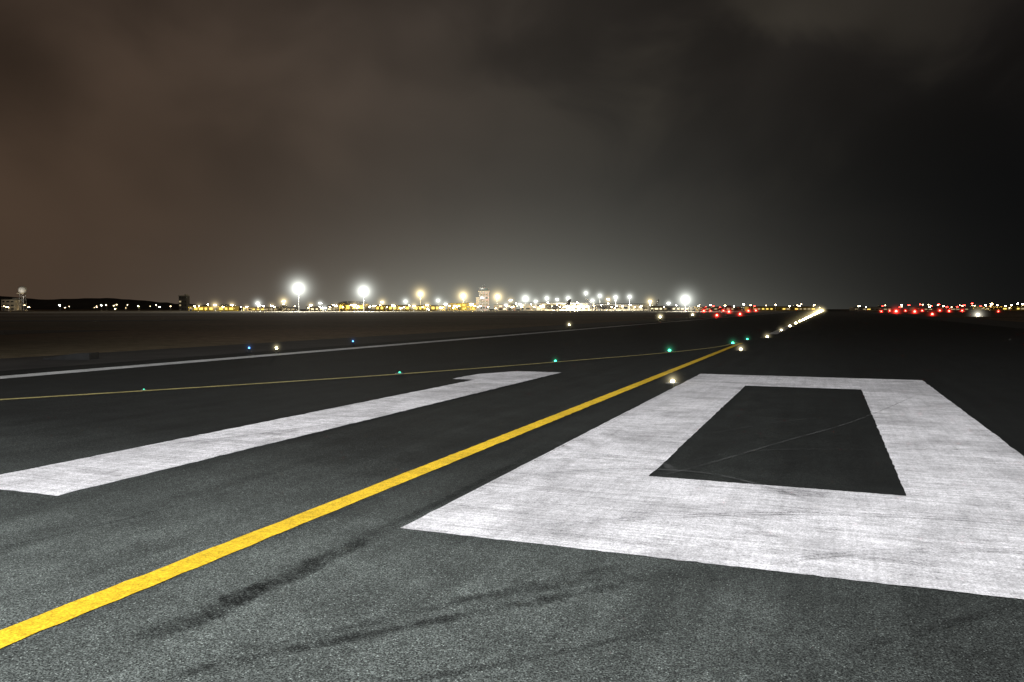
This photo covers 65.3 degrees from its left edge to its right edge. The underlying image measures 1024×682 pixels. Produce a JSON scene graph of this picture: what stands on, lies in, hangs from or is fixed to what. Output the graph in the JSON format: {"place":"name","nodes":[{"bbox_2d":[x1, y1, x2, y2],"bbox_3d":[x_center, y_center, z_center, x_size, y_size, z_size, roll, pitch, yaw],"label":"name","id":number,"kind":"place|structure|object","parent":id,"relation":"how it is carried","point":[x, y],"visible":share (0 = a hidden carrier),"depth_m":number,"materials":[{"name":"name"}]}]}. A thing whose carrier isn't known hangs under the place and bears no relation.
{"place":"outdoors","nodes":[
{"label":"outdoors","id":0,"kind":"place"},
{"bbox_2d":[1,298,21,310],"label":"airport building","id":1,"kind":"structure","parent":0,"point":[13,304],"depth_m":799.30,"materials":[{"name":"concrete"}]},
{"bbox_2d":[43,352,98,359],"bbox_3d":[-14.451,0.491,26.178,1.500,0.220,0.600,0,2,0],"label":"drain headwall","id":2,"kind":"object","parent":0,"point":[85,356],"visible":1,"depth_m":25.88,"materials":[{"name":"grey concrete"}]},
{"bbox_2d":[0,296,242,309],"bbox_3d":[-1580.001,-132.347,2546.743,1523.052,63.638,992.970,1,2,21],"label":"hill","id":3,"kind":"structure","parent":0,"point":[79,304],"depth_m":2425.30,"materials":[{"name":"black"}]},
{"bbox_2d":[188,304,238,310],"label":"airport building","id":4,"kind":"structure","parent":0,"point":[224,307],"depth_m":619.46,"materials":[{"name":"metal"}]},
{"bbox_2d":[0,315,544,315],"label":"taxiway","id":5,"kind":"structure","parent":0,"point":[272,315],"depth_m":199.61,"materials":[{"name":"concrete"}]},
{"bbox_2d":[306,305,338,310],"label":"airport building","id":6,"kind":"structure","parent":0,"point":[321,308],"depth_m":719.37,"materials":[{"name":"metal"}]},
{"bbox_2d":[0,310,753,312],"bbox_3d":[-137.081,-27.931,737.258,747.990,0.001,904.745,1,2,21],"label":"apron","id":7,"kind":"object","parent":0,"point":[493,311],"visible":0.6,"depth_m":519.02,"materials":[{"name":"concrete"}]},
{"bbox_2d":[243,306,297,310],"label":"airport building","id":8,"kind":"structure","parent":7,"relation":"on","point":[283,308],"depth_m":699.42,"materials":[{"name":"metal"}]},
{"bbox_2d":[338,301,368,310],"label":"hangar","id":9,"kind":"structure","parent":7,"relation":"on","point":[349,305],"depth_m":759.25,"materials":[{"name":"metal"}]},
{"bbox_2d":[371,304,444,310],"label":"airport building","id":10,"kind":"structure","parent":7,"relation":"on","point":[424,307],"depth_m":779.28,"materials":[{"name":"metal"}]},
{"bbox_2d":[447,302,475,310],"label":"airport building","id":11,"kind":"structure","parent":7,"relation":"on","point":[466,306],"depth_m":839.22,"materials":[{"name":"metal"}]},
{"bbox_2d":[476,286,489,310],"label":"control tower","id":12,"kind":"structure","parent":7,"relation":"on","point":[482,301],"depth_m":839.44,"materials":[{"name":"concrete"}]},
{"bbox_2d":[493,303,516,310],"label":"airport building","id":13,"kind":"structure","parent":7,"relation":"on","point":[502,307],"depth_m":849.21,"materials":[{"name":"metal"}]},
{"bbox_2d":[519,302,594,309],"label":"terminal building","id":14,"kind":"structure","parent":7,"relation":"on","point":[584,305],"depth_m":879.18,"materials":[{"name":"metal"}]},
{"bbox_2d":[540,299,573,310],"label":"airliner","id":15,"kind":"object","parent":7,"relation":"on","point":[554,307],"visible":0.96,"depth_m":796.33,"materials":[{"name":"white paint"}]},
{"bbox_2d":[587,299,618,310],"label":"airliner","id":16,"kind":"object","parent":7,"relation":"on","point":[604,307],"visible":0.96,"depth_m":826.99,"materials":[{"name":"white metal"}]},
{"bbox_2d":[594,303,650,309],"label":"terminal building","id":17,"kind":"structure","parent":7,"relation":"on","point":[626,307],"depth_m":899.12,"materials":[{"name":"metal"}]},
{"bbox_2d":[639,299,658,310],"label":"airliner","id":18,"kind":"object","parent":7,"relation":"on","point":[643,307],"visible":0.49,"depth_m":816.06,"materials":[{"name":"white metal"}]},
{"bbox_2d":[744,305,815,310],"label":"airport building","id":19,"kind":"structure","parent":7,"relation":"on","point":[781,308],"depth_m":839.26,"materials":[{"name":"metal"}]},
{"bbox_2d":[0,311,792,370],"bbox_3d":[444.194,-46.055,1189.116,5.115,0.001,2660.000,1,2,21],"label":"runway shoulder","id":20,"kind":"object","parent":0,"point":[6,364],"depth_m":34.06},
{"bbox_2d":[0,310,1023,681],"bbox_3d":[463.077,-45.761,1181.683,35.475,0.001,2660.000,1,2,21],"label":"runway","id":21,"kind":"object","parent":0,"point":[636,618],"visible":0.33,"depth_m":5.96,"materials":[{"name":"grey asphalt"}]},
{"bbox_2d":[170,539,363,630],"bbox_3d":[-1.347,1.424,5.013,0.441,0.001,2.688,1,3,26],"label":"tyre mark","id":22,"kind":"object","parent":21,"relation":"on","point":[243,595],"visible":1,"depth_m":4.61,"materials":[{"name":"rubber"}]},
{"bbox_2d":[0,371,560,495],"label":"runway numeral","id":23,"kind":"object","parent":21,"relation":"on","point":[57,479],"visible":1,"depth_m":9.77,"materials":[{"name":"white paint"}]},
{"bbox_2d":[0,342,737,399],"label":"taxi guide line","id":24,"kind":"object","parent":21,"relation":"on","point":[336,378],"visible":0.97,"depth_m":18.46,"materials":[{"name":"yellow paint"}]},
{"bbox_2d":[0,343,741,647],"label":"taxi guide line","id":25,"kind":"object","parent":21,"relation":"on","point":[35,624],"visible":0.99,"depth_m":5.56,"materials":[{"name":"yellow paint"}]},
{"bbox_2d":[0,312,784,378],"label":"runway edge line","id":26,"kind":"object","parent":21,"relation":"on","point":[75,371],"visible":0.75,"depth_m":26.89,"materials":[{"name":"white paint"}]},
{"bbox_2d":[188,585,606,672],"bbox_3d":[-0.340,1.455,4.199,3.406,0.001,0.191,-1,3,-29],"label":"tyre mark","id":27,"kind":"object","parent":21,"relation":"on","point":[346,636],"visible":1,"depth_m":4.04,"materials":[{"name":"rubber"}]},
{"bbox_2d":[666,380,678,383],"bbox_3d":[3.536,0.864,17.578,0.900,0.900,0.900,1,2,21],"label":"runway light","id":28,"kind":"object","parent":21,"relation":"on","point":[672,382],"visible":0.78,"depth_m":17.48,"materials":[{"name":"metal"}]},
{"bbox_2d":[401,374,1023,598],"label":"runway numeral","id":29,"kind":"object","parent":21,"relation":"on","point":[587,494],"visible":1,"depth_m":6.64,"materials":[{"name":"white paint"}]},
{"bbox_2d":[693,512,964,518],"bbox_3d":[2.037,1.371,5.989,4.934,0.001,0.743,0,2,2],"label":"tyre mark","id":30,"kind":"object","parent":29,"relation":"on","point":[779,512],"visible":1,"depth_m":6.32,"materials":[{"name":"rubber"}]},
{"bbox_2d":[769,325,793,333],"bbox_3d":[22.414,-1.006,65.827,0.645,0.001,30.000,1,2,21],"label":"runway centre line","id":31,"kind":"object","parent":21,"relation":"on","point":[778,331],"visible":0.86,"depth_m":60.62,"materials":[{"name":"white paint"}]},
{"bbox_2d":[0,309,1023,358],"bbox_3d":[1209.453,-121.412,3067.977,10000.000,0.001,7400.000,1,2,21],"label":"ground","id":32,"kind":"structure","parent":0,"point":[201,332],"depth_m":79.78,"materials":[{"name":"brown plant"}]},
{"bbox_2d":[17,286,27,310],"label":"radar tower","id":33,"kind":"structure","parent":32,"relation":"on","point":[22,290],"depth_m":796.73,"materials":[{"name":"metal"}]},
{"bbox_2d":[178,294,189,310],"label":"tower block","id":34,"kind":"structure","parent":32,"relation":"on","point":[184,301],"depth_m":759.22,"materials":[{"name":"concrete"}]},
{"bbox_2d":[909,306,972,310],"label":"airport building","id":35,"kind":"structure","parent":32,"relation":"on","point":[952,308],"depth_m":849.30,"materials":[{"name":"metal"}]},
{"bbox_2d":[0,0,1023,308],"label":"sky","id":36,"kind":"structure","parent":0,"point":[834,154],"materials":[{"name":"black"}]},
{"bbox_2d":[647,305,689,310],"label":"airport building","id":37,"kind":"structure","parent":0,"point":[667,308],"depth_m":759.33,"materials":[{"name":"metal"}]},
{"bbox_2d":[690,305,742,310],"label":"airport building","id":38,"kind":"structure","parent":0,"point":[728,308],"depth_m":819.28,"materials":[{"name":"metal"}]},
{"bbox_2d":[850,306,891,310],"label":"airport building","id":39,"kind":"structure","parent":0,"point":[879,308],"depth_m":839.30,"materials":[{"name":"metal"}]},
{"bbox_2d":[842,310,1023,328],"bbox_3d":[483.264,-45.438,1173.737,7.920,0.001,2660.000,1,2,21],"label":"runway shoulder","id":40,"kind":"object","parent":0,"point":[1013,324],"visible":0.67,"depth_m":113.84},
{"bbox_2d":[973,304,1023,310],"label":"airport building","id":41,"kind":"structure","parent":0,"point":[1014,307],"depth_m":819.36,"materials":[{"name":"metal"}]}
]}

